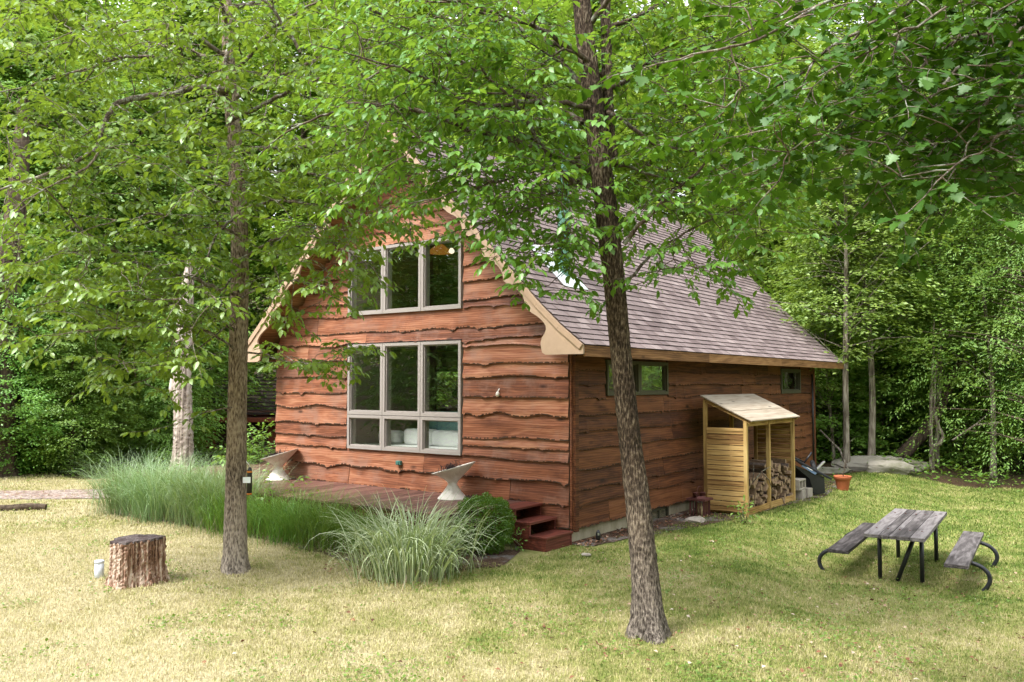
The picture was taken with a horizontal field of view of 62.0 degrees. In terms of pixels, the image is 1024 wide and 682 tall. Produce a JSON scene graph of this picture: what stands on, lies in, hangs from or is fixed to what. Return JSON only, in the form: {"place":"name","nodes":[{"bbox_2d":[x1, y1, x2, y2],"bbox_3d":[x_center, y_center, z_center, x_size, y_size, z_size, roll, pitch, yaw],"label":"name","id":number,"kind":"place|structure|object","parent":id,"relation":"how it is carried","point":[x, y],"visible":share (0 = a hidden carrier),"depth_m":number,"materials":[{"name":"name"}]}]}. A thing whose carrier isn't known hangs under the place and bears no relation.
{"place":"outdoors","nodes":[
{"label":"outdoors","id":0,"kind":"place"},
{"bbox_2d":[0,489,115,498],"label":"gravel path","id":1,"kind":"structure","parent":0,"point":[40,494],"depth_m":17.33,"materials":[{"name":"beige gravel"}]},
{"bbox_2d":[0,250,1023,681],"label":"ground","id":2,"kind":"structure","parent":0,"point":[952,476],"depth_m":9.01,"materials":[{"name":"plant"}]},
{"bbox_2d":[0,99,29,477],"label":"dark trunk","id":3,"kind":"object","parent":2,"relation":"on","point":[3,371],"visible":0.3,"depth_m":20.86,"materials":[{"name":"brown plant"}]},
{"bbox_2d":[0,503,46,510],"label":"fallen log","id":4,"kind":"object","parent":2,"relation":"on","point":[31,506],"visible":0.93,"depth_m":15.16,"materials":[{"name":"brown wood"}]},
{"bbox_2d":[0,231,113,476],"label":"layered tree","id":5,"kind":"object","parent":2,"relation":"on","point":[35,409],"visible":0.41,"depth_m":20.94,"materials":[{"name":"green plant"}]},
{"bbox_2d":[1,262,127,475],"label":"layered tree","id":6,"kind":"object","parent":2,"relation":"on","point":[41,449],"visible":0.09,"depth_m":21.73,"materials":[{"name":"green plant"}]},
{"bbox_2d":[1,269,146,475],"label":"layered tree","id":7,"kind":"object","parent":2,"relation":"on","point":[90,339],"visible":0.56,"depth_m":21.37,"materials":[{"name":"green plant"}]},
{"bbox_2d":[0,0,163,99],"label":"broadleaf tree","id":8,"kind":"object","parent":2,"relation":"on","point":[84,2],"visible":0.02,"depth_m":38.71,"materials":[{"name":"green plant"}]},
{"bbox_2d":[20,179,149,463],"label":"layered tree","id":9,"kind":"object","parent":2,"relation":"on","point":[62,218],"visible":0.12,"depth_m":23.77,"materials":[{"name":"green plant"}]},
{"bbox_2d":[0,0,174,275],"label":"broadleaf tree","id":10,"kind":"object","parent":2,"relation":"on","point":[60,31],"visible":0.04,"depth_m":33.44,"materials":[{"name":"green plant"}]},
{"bbox_2d":[0,11,193,453],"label":"layered tree","id":11,"kind":"object","parent":2,"relation":"on","point":[18,77],"visible":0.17,"depth_m":24.72,"materials":[{"name":"green plant"}]},
{"bbox_2d":[94,559,104,577],"bbox_3d":[-4.832,2.691,9.977,0.112,0.247,0.112,0,-3,0],"label":"vent pipe","id":12,"kind":"object","parent":2,"relation":"on","point":[98,568],"visible":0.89,"depth_m":9.94,"materials":[{"name":"plastic"}]},
{"bbox_2d":[0,57,209,428],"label":"layered tree","id":13,"kind":"object","parent":2,"relation":"on","point":[81,105],"visible":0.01,"depth_m":28.76,"materials":[{"name":"green plant"}]},
{"bbox_2d":[104,534,170,589],"bbox_3d":[-4.320,2.511,9.725,0.670,0.548,0.663,-2,-4,35],"label":"tree stump","id":14,"kind":"object","parent":2,"relation":"on","point":[137,559],"visible":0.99,"depth_m":9.55,"materials":[{"name":"brown wood"}]},
{"bbox_2d":[21,76,275,472],"bbox_3d":[-11.333,-2.092,26.301,8.764,12.094,8.820,-1,-3,21],"label":"layered tree","id":15,"kind":"object","parent":2,"relation":"on","point":[107,178],"visible":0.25,"depth_m":25.80,"materials":[{"name":"green plant"}]},
{"bbox_2d":[83,274,221,464],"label":"layered tree","id":16,"kind":"object","parent":2,"relation":"on","point":[118,339],"visible":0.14,"depth_m":23.88,"materials":[{"name":"green plant"}]},
{"bbox_2d":[108,315,225,469],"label":"layered tree","id":17,"kind":"object","parent":2,"relation":"on","point":[167,445],"visible":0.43,"depth_m":23.01,"materials":[{"name":"green plant"}]},
{"bbox_2d":[168,263,194,469],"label":"dead tree","id":18,"kind":"object","parent":2,"relation":"on","point":[183,436],"visible":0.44,"depth_m":21.76,"materials":[{"name":"beige wood"}]},
{"bbox_2d":[54,0,312,257],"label":"broadleaf tree","id":19,"kind":"object","parent":2,"relation":"on","point":[113,5],"visible":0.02,"depth_m":40.11,"materials":[{"name":"green plant"}]},
{"bbox_2d":[74,0,316,316],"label":"broadleaf tree","id":20,"kind":"object","parent":2,"relation":"on","point":[186,17],"visible":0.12,"depth_m":34.71,"materials":[{"name":"green plant"}]},
{"bbox_2d":[110,65,291,408],"bbox_3d":[-13.522,-3.574,36.384,10.880,16.132,11.159,-2,-4,41],"label":"layered tree","id":21,"kind":"object","parent":2,"relation":"on","point":[226,368],"visible":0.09,"depth_m":36.00,"materials":[{"name":"green plant"}]},
{"bbox_2d":[192,377,276,447],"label":"garden shed","id":22,"kind":"structure","parent":2,"relation":"on","point":[255,417],"depth_m":30.36,"materials":[{"name":"brown wood"}]},
{"bbox_2d":[216,423,267,447],"bbox_3d":[-9.598,3.402,30.325,1.800,0.980,0.037,0,-3,-4],"label":"door","id":23,"kind":"structure","parent":22,"relation":"in","point":[255,425],"depth_m":30.33,"materials":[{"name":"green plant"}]},
{"bbox_2d":[0,0,480,574],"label":"elm tree","id":24,"kind":"object","parent":2,"relation":"on","point":[232,150],"visible":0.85,"depth_m":9.49,"materials":[{"name":"green plant"}]},
{"bbox_2d":[243,462,251,494],"bbox_3d":[-3.175,1.649,10.249,0.102,0.398,0.066,0,-3,0],"label":"hanging tube","id":25,"kind":"object","parent":24,"relation":"hanging from","point":[248,479],"visible":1,"depth_m":10.22,"materials":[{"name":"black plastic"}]},
{"bbox_2d":[210,418,275,465],"bbox_3d":[-5.335,2.426,18.410,2.422,1.537,1.788,0,-3,0],"label":"leafy shrub","id":26,"kind":"object","parent":2,"relation":"on","point":[258,457],"visible":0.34,"depth_m":18.52,"materials":[{"name":"green plant"}]},
{"bbox_2d":[148,0,387,328],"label":"broadleaf tree","id":27,"kind":"object","parent":2,"relation":"on","point":[283,112],"visible":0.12,"depth_m":35.06,"materials":[{"name":"green plant"}]},
{"bbox_2d":[148,0,457,306],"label":"broadleaf tree","id":28,"kind":"object","parent":2,"relation":"on","point":[245,10],"depth_m":40.90,"materials":[{"name":"green plant"}]},
{"bbox_2d":[110,461,521,530],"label":"deck","id":29,"kind":"structure","parent":2,"relation":"on","point":[365,491],"depth_m":13.11,"materials":[{"name":"brown wood"}]},
{"bbox_2d":[261,448,297,480],"bbox_3d":[-4.200,2.218,15.396,0.660,0.556,0.660,1,-3,-11],"label":"hourglass planter","id":30,"kind":"object","parent":29,"relation":"on","point":[282,459],"visible":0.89,"depth_m":15.25,"materials":[{"name":"ceramic"}]},
{"bbox_2d":[432,461,474,499],"bbox_3d":[-0.882,2.089,12.836,0.660,0.556,0.660,0,-3,0],"label":"hourglass planter","id":31,"kind":"object","parent":29,"relation":"on","point":[452,477],"visible":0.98,"depth_m":12.69,"materials":[{"name":"ceramic"}]},
{"bbox_2d":[111,512,521,570],"bbox_3d":[-3.781,2.901,12.677,8.469,0.020,2.157,-2,-3,30],"label":"planting bed","id":32,"kind":"object","parent":2,"relation":"on","point":[504,557],"visible":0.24,"depth_m":11.13,"materials":[{"name":"soil"}]},
{"bbox_2d":[54,447,186,515],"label":"fountain grass","id":33,"kind":"object","parent":32,"relation":"on","point":[110,506],"depth_m":14.82,"materials":[{"name":"green plant"}]},
{"bbox_2d":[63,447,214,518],"bbox_3d":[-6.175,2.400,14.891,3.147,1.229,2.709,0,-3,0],"label":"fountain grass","id":34,"kind":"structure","parent":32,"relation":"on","point":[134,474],"depth_m":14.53,"materials":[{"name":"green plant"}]},
{"bbox_2d":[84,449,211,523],"bbox_3d":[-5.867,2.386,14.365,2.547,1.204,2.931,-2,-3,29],"label":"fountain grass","id":35,"kind":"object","parent":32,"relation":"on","point":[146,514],"depth_m":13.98,"materials":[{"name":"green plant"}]},
{"bbox_2d":[100,450,225,511],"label":"fountain grass","id":36,"kind":"object","parent":32,"relation":"on","point":[175,469],"depth_m":14.91,"materials":[{"name":"green plant"}]},
{"bbox_2d":[103,453,261,527],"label":"fountain grass","id":37,"kind":"object","parent":32,"relation":"on","point":[179,506],"depth_m":13.71,"materials":[{"name":"green plant"}]},
{"bbox_2d":[127,452,287,530],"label":"fountain grass","id":38,"kind":"object","parent":32,"relation":"on","point":[195,519],"depth_m":13.30,"materials":[{"name":"green plant"}]},
{"bbox_2d":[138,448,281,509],"bbox_3d":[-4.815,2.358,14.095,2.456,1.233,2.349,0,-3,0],"label":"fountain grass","id":39,"kind":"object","parent":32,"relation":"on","point":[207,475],"depth_m":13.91,"materials":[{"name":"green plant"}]},
{"bbox_2d":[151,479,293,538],"bbox_3d":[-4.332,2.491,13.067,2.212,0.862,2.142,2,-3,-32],"label":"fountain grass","id":40,"kind":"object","parent":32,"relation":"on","point":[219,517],"depth_m":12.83,"materials":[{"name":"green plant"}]},
{"bbox_2d":[158,455,314,520],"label":"fountain grass","id":41,"kind":"object","parent":32,"relation":"on","point":[223,482],"depth_m":13.60,"materials":[{"name":"green plant"}]},
{"bbox_2d":[201,481,325,538],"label":"fountain grass","id":42,"kind":"object","parent":32,"relation":"on","point":[264,510],"depth_m":12.64,"materials":[{"name":"green plant"}]},
{"bbox_2d":[224,487,344,545],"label":"fountain grass","id":43,"kind":"object","parent":32,"relation":"on","point":[277,534],"depth_m":12.10,"materials":[{"name":"green plant"}]},
{"bbox_2d":[256,478,348,526],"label":"fountain grass","id":44,"kind":"object","parent":32,"relation":"on","point":[295,500],"depth_m":12.75,"materials":[{"name":"green plant"}]},
{"bbox_2d":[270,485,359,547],"bbox_3d":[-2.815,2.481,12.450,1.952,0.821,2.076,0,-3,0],"label":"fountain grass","id":45,"kind":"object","parent":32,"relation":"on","point":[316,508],"depth_m":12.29,"materials":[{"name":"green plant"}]},
{"bbox_2d":[250,484,384,553],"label":"fountain grass","id":46,"kind":"object","parent":32,"relation":"on","point":[323,543],"depth_m":11.66,"materials":[{"name":"green plant"}]},
{"bbox_2d":[302,487,444,555],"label":"fountain grass","id":47,"kind":"object","parent":32,"relation":"on","point":[345,530],"depth_m":11.49,"materials":[{"name":"green plant"}]},
{"bbox_2d":[301,484,522,590],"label":"striped grass","id":48,"kind":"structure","parent":32,"relation":"on","point":[409,552],"depth_m":9.86,"materials":[{"name":"green plant"}]},
{"bbox_2d":[454,491,516,554],"bbox_3d":[-0.387,2.464,11.431,0.903,0.866,0.927,0,-3,0],"label":"boxwood shrub","id":49,"kind":"object","parent":32,"relation":"on","point":[497,546],"visible":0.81,"depth_m":11.24,"materials":[{"name":"green plant"}]},
{"bbox_2d":[222,20,457,412],"bbox_3d":[-5.315,-4.285,34.582,12.088,17.477,11.786,1,-3,-23],"label":"layered tree","id":50,"kind":"object","parent":2,"relation":"on","point":[355,138],"visible":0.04,"depth_m":33.52,"materials":[{"name":"green plant"}]},
{"bbox_2d":[274,155,457,407],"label":"layered tree","id":51,"kind":"object","parent":2,"relation":"on","point":[444,377],"depth_m":33.48,"materials":[{"name":"green plant"}]},
{"bbox_2d":[255,0,518,238],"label":"broadleaf tree","id":52,"kind":"object","parent":2,"relation":"on","point":[417,12],"visible":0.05,"depth_m":38.13,"materials":[{"name":"green plant"}]},
{"bbox_2d":[290,1,541,406],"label":"broadleaf tree","id":53,"kind":"object","parent":2,"relation":"on","point":[468,103],"visible":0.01,"depth_m":43.65,"materials":[{"name":"green plant"}]},
{"bbox_2d":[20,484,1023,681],"bbox_3d":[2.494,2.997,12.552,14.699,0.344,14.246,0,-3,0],"label":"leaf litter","id":54,"kind":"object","parent":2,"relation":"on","point":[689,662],"visible":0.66,"depth_m":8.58,"materials":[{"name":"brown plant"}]},
{"bbox_2d":[64,0,982,408],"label":"distant woods","id":55,"kind":"object","parent":2,"relation":"on","point":[290,246],"depth_m":50.49,"materials":[{"name":"green plant"}]},
{"bbox_2d":[30,413,1023,485],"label":"forest undergrowth","id":56,"kind":"object","parent":2,"relation":"on","point":[851,454],"visible":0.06,"depth_m":23.01,"materials":[{"name":"green plant"}]},
{"bbox_2d":[670,56,856,346],"bbox_3d":[7.883,-2.311,27.997,6.899,12.806,6.432,-2,-3,33],"label":"slender tree","id":57,"kind":"object","parent":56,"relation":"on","point":[758,230],"visible":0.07,"depth_m":27.25,"materials":[{"name":"green plant"}]},
{"bbox_2d":[497,501,572,551],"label":"wooden steps","id":58,"kind":"structure","parent":2,"relation":"on","point":[547,536],"depth_m":11.81,"materials":[{"name":"brown wood"}]},
{"bbox_2d":[248,121,843,541],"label":"log house","id":59,"kind":"structure","parent":2,"relation":"on","point":[532,415],"depth_m":14.37,"materials":[{"name":"brown wood"}]},
{"bbox_2d":[347,340,462,454],"bbox_3d":[-1.789,0.926,14.138,2.562,1.797,0.160,-2,-4,36],"label":"window","id":60,"kind":"structure","parent":59,"relation":"in","point":[422,416],"depth_m":13.99,"materials":[{"name":"white wood"}]},
{"bbox_2d":[348,236,462,315],"bbox_3d":[-1.793,-1.049,14.241,2.572,1.152,0.160,-2,-4,36],"label":"window","id":61,"kind":"structure","parent":59,"relation":"in","point":[423,266],"depth_m":13.97,"materials":[{"name":"white wood"}]},
{"bbox_2d":[370,428,457,449],"bbox_3d":[-1.560,1.989,15.011,2.700,0.860,0.840,-2,-4,36],"label":"sofa","id":62,"kind":"object","parent":59,"relation":"on","point":[443,439],"visible":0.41,"depth_m":15.13,"materials":[{"name":"white fabric"}]},
{"bbox_2d":[430,244,452,254],"bbox_3d":[-1.275,-1.961,15.118,0.480,0.800,0.480,0,-3,0],"label":"pendant lamp","id":63,"kind":"object","parent":59,"relation":"hanging from","point":[441,249],"visible":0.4,"depth_m":14.98,"materials":[{"name":"orange glass"}]},
{"bbox_2d":[429,411,457,430],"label":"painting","id":64,"kind":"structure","parent":59,"relation":"on","point":[437,425],"depth_m":15.86},
{"bbox_2d":[605,360,668,395],"bbox_3d":[2.004,0.601,13.804,0.150,0.542,2.072,-2,-4,36],"label":"window","id":65,"kind":"structure","parent":59,"relation":"in","point":[637,365],"depth_m":13.87,"materials":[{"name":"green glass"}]},
{"bbox_2d":[780,369,800,393],"bbox_3d":[6.404,0.931,19.756,0.150,0.562,1.352,-2,-4,36],"label":"window","id":66,"kind":"structure","parent":59,"relation":"in","point":[797,372],"depth_m":19.90,"materials":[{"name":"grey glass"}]},
{"bbox_2d":[254,0,845,644],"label":"elm tree","id":67,"kind":"object","parent":2,"relation":"on","point":[486,126],"visible":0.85,"depth_m":7.71,"materials":[{"name":"green plant"}]},
{"bbox_2d":[421,0,692,211],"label":"broadleaf tree","id":68,"kind":"object","parent":2,"relation":"on","point":[508,34],"depth_m":45.30,"materials":[{"name":"green plant"}]},
{"bbox_2d":[440,0,678,213],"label":"broadleaf tree","id":69,"kind":"object","parent":2,"relation":"on","point":[532,48],"visible":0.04,"depth_m":34.13,"materials":[{"name":"green plant"}]},
{"bbox_2d":[501,0,699,214],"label":"broadleaf tree","id":70,"kind":"object","parent":2,"relation":"on","point":[629,7],"visible":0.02,"depth_m":41.09,"materials":[{"name":"green plant"}]},
{"bbox_2d":[575,1,803,279],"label":"broadleaf tree","id":71,"kind":"object","parent":2,"relation":"on","point":[629,131],"visible":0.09,"depth_m":34.78,"materials":[{"name":"green plant"}]},
{"bbox_2d":[572,480,836,545],"bbox_3d":[4.260,3.038,15.719,1.504,0.026,10.109,-2,-4,37],"label":"mulch bed","id":72,"kind":"object","parent":2,"relation":"on","point":[611,537],"visible":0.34,"depth_m":13.86,"materials":[{"name":"grey gravel"}]},
{"bbox_2d":[686,486,712,516],"bbox_3d":[3.211,2.749,14.582,0.340,0.539,0.340,-2,-4,36],"label":"lantern","id":73,"kind":"object","parent":72,"relation":"on","point":[699,506],"visible":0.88,"depth_m":14.51,"materials":[{"name":"red metal"}]},
{"bbox_2d":[700,394,799,516],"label":"wood store","id":74,"kind":"structure","parent":72,"relation":"on","point":[758,413],"depth_m":14.95,"materials":[{"name":"brown wood"}]},
{"bbox_2d":[789,452,831,494],"bbox_3d":[5.844,2.691,17.448,1.228,0.868,0.503,0,-3,0],"label":"wheelbarrow","id":75,"kind":"object","parent":72,"relation":"on","point":[815,480],"visible":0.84,"depth_m":17.23,"materials":[{"name":"black plastic"}]},
{"bbox_2d":[619,0,812,301],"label":"broadleaf tree","id":76,"kind":"object","parent":2,"relation":"on","point":[701,25],"visible":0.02,"depth_m":41.89,"materials":[{"name":"green plant"}]},
{"bbox_2d":[727,495,759,522],"bbox_3d":[3.777,2.729,13.866,0.487,0.471,0.541,0,-3,0],"label":"weed plant","id":77,"kind":"object","parent":2,"relation":"on","point":[744,521],"visible":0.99,"depth_m":13.85,"materials":[{"name":"green plant"}]},
{"bbox_2d":[659,2,880,301],"bbox_3d":[11.754,-5.249,37.771,12.203,19.577,11.767,2,-4,-40],"label":"broadleaf tree","id":78,"kind":"object","parent":2,"relation":"on","point":[806,42],"visible":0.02,"depth_m":36.78,"materials":[{"name":"green plant"}]},
{"bbox_2d":[659,0,885,257],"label":"broadleaf tree","id":79,"kind":"object","parent":2,"relation":"on","point":[817,28],"depth_m":43.84,"materials":[{"name":"green plant"}]},
{"bbox_2d":[576,0,1023,282],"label":"maple tree","id":80,"kind":"object","parent":2,"relation":"on","point":[944,151],"visible":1,"depth_m":4.87,"materials":[{"name":"green plant"}]},
{"bbox_2d":[711,72,891,337],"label":"broadleaf tree","id":81,"kind":"object","parent":2,"relation":"on","point":[785,236],"visible":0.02,"depth_m":29.39,"materials":[{"name":"green plant"}]},
{"bbox_2d":[731,181,887,453],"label":"layered tree","id":82,"kind":"object","parent":2,"relation":"on","point":[769,264],"visible":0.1,"depth_m":27.08,"materials":[{"name":"green plant"}]},
{"bbox_2d":[764,189,900,460],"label":"slender tree","id":83,"kind":"object","parent":2,"relation":"on","point":[823,378],"visible":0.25,"depth_m":24.15,"materials":[{"name":"green plant"}]},
{"bbox_2d":[833,475,851,490],"bbox_3d":[7.062,3.035,18.206,0.370,0.312,0.370,0,-3,0],"label":"plant pot","id":84,"kind":"object","parent":2,"relation":"on","point":[842,483],"visible":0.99,"depth_m":18.09,"materials":[{"name":"ceramic"}]},
{"bbox_2d":[744,50,974,462],"bbox_3d":[8.745,-1.992,22.674,5.627,11.465,5.018,0,-3,-7],"label":"slender tree","id":85,"kind":"object","parent":2,"relation":"on","point":[846,433],"visible":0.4,"depth_m":22.27,"materials":[{"name":"green plant"}]},
{"bbox_2d":[814,329,905,462],"bbox_3d":[9.158,1.773,25.335,4.377,4.232,4.812,0,-3,0],"label":"understory bush","id":86,"kind":"object","parent":2,"relation":"on","point":[836,421],"visible":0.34,"depth_m":24.54,"materials":[{"name":"green plant"}]},
{"bbox_2d":[816,295,923,451],"bbox_3d":[11.325,1.249,28.981,6.128,5.925,6.737,1,-3,-23],"label":"understory bush","id":87,"kind":"object","parent":2,"relation":"on","point":[876,400],"visible":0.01,"depth_m":27.86,"materials":[{"name":"green plant"}]},
{"bbox_2d":[760,24,984,455],"bbox_3d":[9.723,-2.517,23.747,5.546,12.672,6.220,0,-3,-8],"label":"slender tree","id":88,"kind":"object","parent":2,"relation":"on","point":[872,426],"visible":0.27,"depth_m":23.42,"materials":[{"name":"green plant"}]},
{"bbox_2d":[831,455,927,471],"bbox_3d":[9.657,3.263,22.418,2.556,0.504,0.893,0,-3,0],"label":"boulder","id":89,"kind":"object","parent":2,"relation":"on","point":[857,463],"visible":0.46,"depth_m":22.21,"materials":[{"name":"stone"}]},
{"bbox_2d":[815,319,957,458],"bbox_3d":[10.960,1.612,25.857,5.293,4.656,4.815,-2,-3,33],"label":"understory bush","id":90,"kind":"object","parent":2,"relation":"on","point":[900,434],"visible":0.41,"depth_m":25.40,"materials":[{"name":"green plant"}]},
{"bbox_2d":[866,460,913,474],"bbox_3d":[9.649,3.274,21.739,1.164,0.462,0.519,-1,-3,11],"label":"boulder","id":91,"kind":"object","parent":2,"relation":"on","point":[891,466],"visible":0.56,"depth_m":21.57,"materials":[{"name":"stone"}]},
{"bbox_2d":[807,0,979,345],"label":"broadleaf tree","id":92,"kind":"object","parent":2,"relation":"on","point":[852,23],"visible":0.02,"depth_m":43.60,"materials":[{"name":"green plant"}]},
{"bbox_2d":[812,201,1002,454],"bbox_3d":[12.549,-0.615,28.408,6.677,9.214,6.720,2,-3,-30],"label":"layered tree","id":93,"kind":"object","parent":2,"relation":"on","point":[888,403],"visible":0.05,"depth_m":27.07,"materials":[{"name":"green plant"}]},
{"bbox_2d":[817,508,998,590],"bbox_3d":[5.410,2.808,11.623,2.064,0.695,2.720,-2,-3,32],"label":"picnic table","id":94,"kind":"object","parent":2,"relation":"on","point":[910,525],"visible":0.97,"depth_m":11.24,"materials":[{"name":"grey wood"}]},
{"bbox_2d":[814,0,1023,463],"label":"hemlock tree","id":95,"kind":"object","parent":2,"relation":"on","point":[899,73],"visible":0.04,"depth_m":26.43,"materials":[{"name":"green plant"}]},
{"bbox_2d":[843,106,1023,466],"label":"slender tree","id":96,"kind":"object","parent":2,"relation":"on","point":[937,433],"visible":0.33,"depth_m":23.62,"materials":[{"name":"green plant"}]},
{"bbox_2d":[928,320,944,469],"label":"crooked sapling","id":97,"kind":"object","parent":2,"relation":"on","point":[933,409],"visible":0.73,"depth_m":23.10,"materials":[{"name":"grey plant"}]},
{"bbox_2d":[893,359,980,458],"bbox_3d":[11.809,2.187,23.893,2.882,3.358,0.485,0,-3,0],"label":"leaning trunk","id":98,"kind":"object","parent":2,"relation":"on","point":[921,438],"visible":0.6,"depth_m":23.81,"materials":[{"name":"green plant"}]},
{"bbox_2d":[860,0,1023,491],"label":"hemlock tree","id":99,"kind":"object","parent":2,"relation":"on","point":[1009,340],"visible":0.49,"depth_m":21.51,"materials":[{"name":"green plant"}]},
{"bbox_2d":[864,1,1023,476],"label":"hemlock tree","id":100,"kind":"object","parent":2,"relation":"on","point":[1020,359],"visible":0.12,"depth_m":23.98,"materials":[{"name":"green plant"}]},
{"bbox_2d":[874,32,1023,477],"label":"slender tree","id":101,"kind":"object","parent":2,"relation":"on","point":[991,377],"visible":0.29,"depth_m":23.01,"materials":[{"name":"green plant"}]},
{"bbox_2d":[881,300,1023,452],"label":"understory bush","id":102,"kind":"object","parent":2,"relation":"on","point":[967,389],"visible":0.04,"depth_m":26.89,"materials":[{"name":"green plant"}]},
{"bbox_2d":[900,166,1023,458],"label":"layered tree","id":103,"kind":"object","parent":2,"relation":"on","point":[999,346],"visible":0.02,"depth_m":27.45,"materials":[{"name":"green plant"}]},
{"bbox_2d":[905,347,1023,465],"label":"understory bush","id":104,"kind":"object","parent":2,"relation":"on","point":[966,426],"visible":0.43,"depth_m":24.43,"materials":[{"name":"green plant"}]},
{"bbox_2d":[79,0,981,229],"label":"sky","id":105,"kind":"structure","parent":0,"point":[99,0],"materials":[{"name":"white"}]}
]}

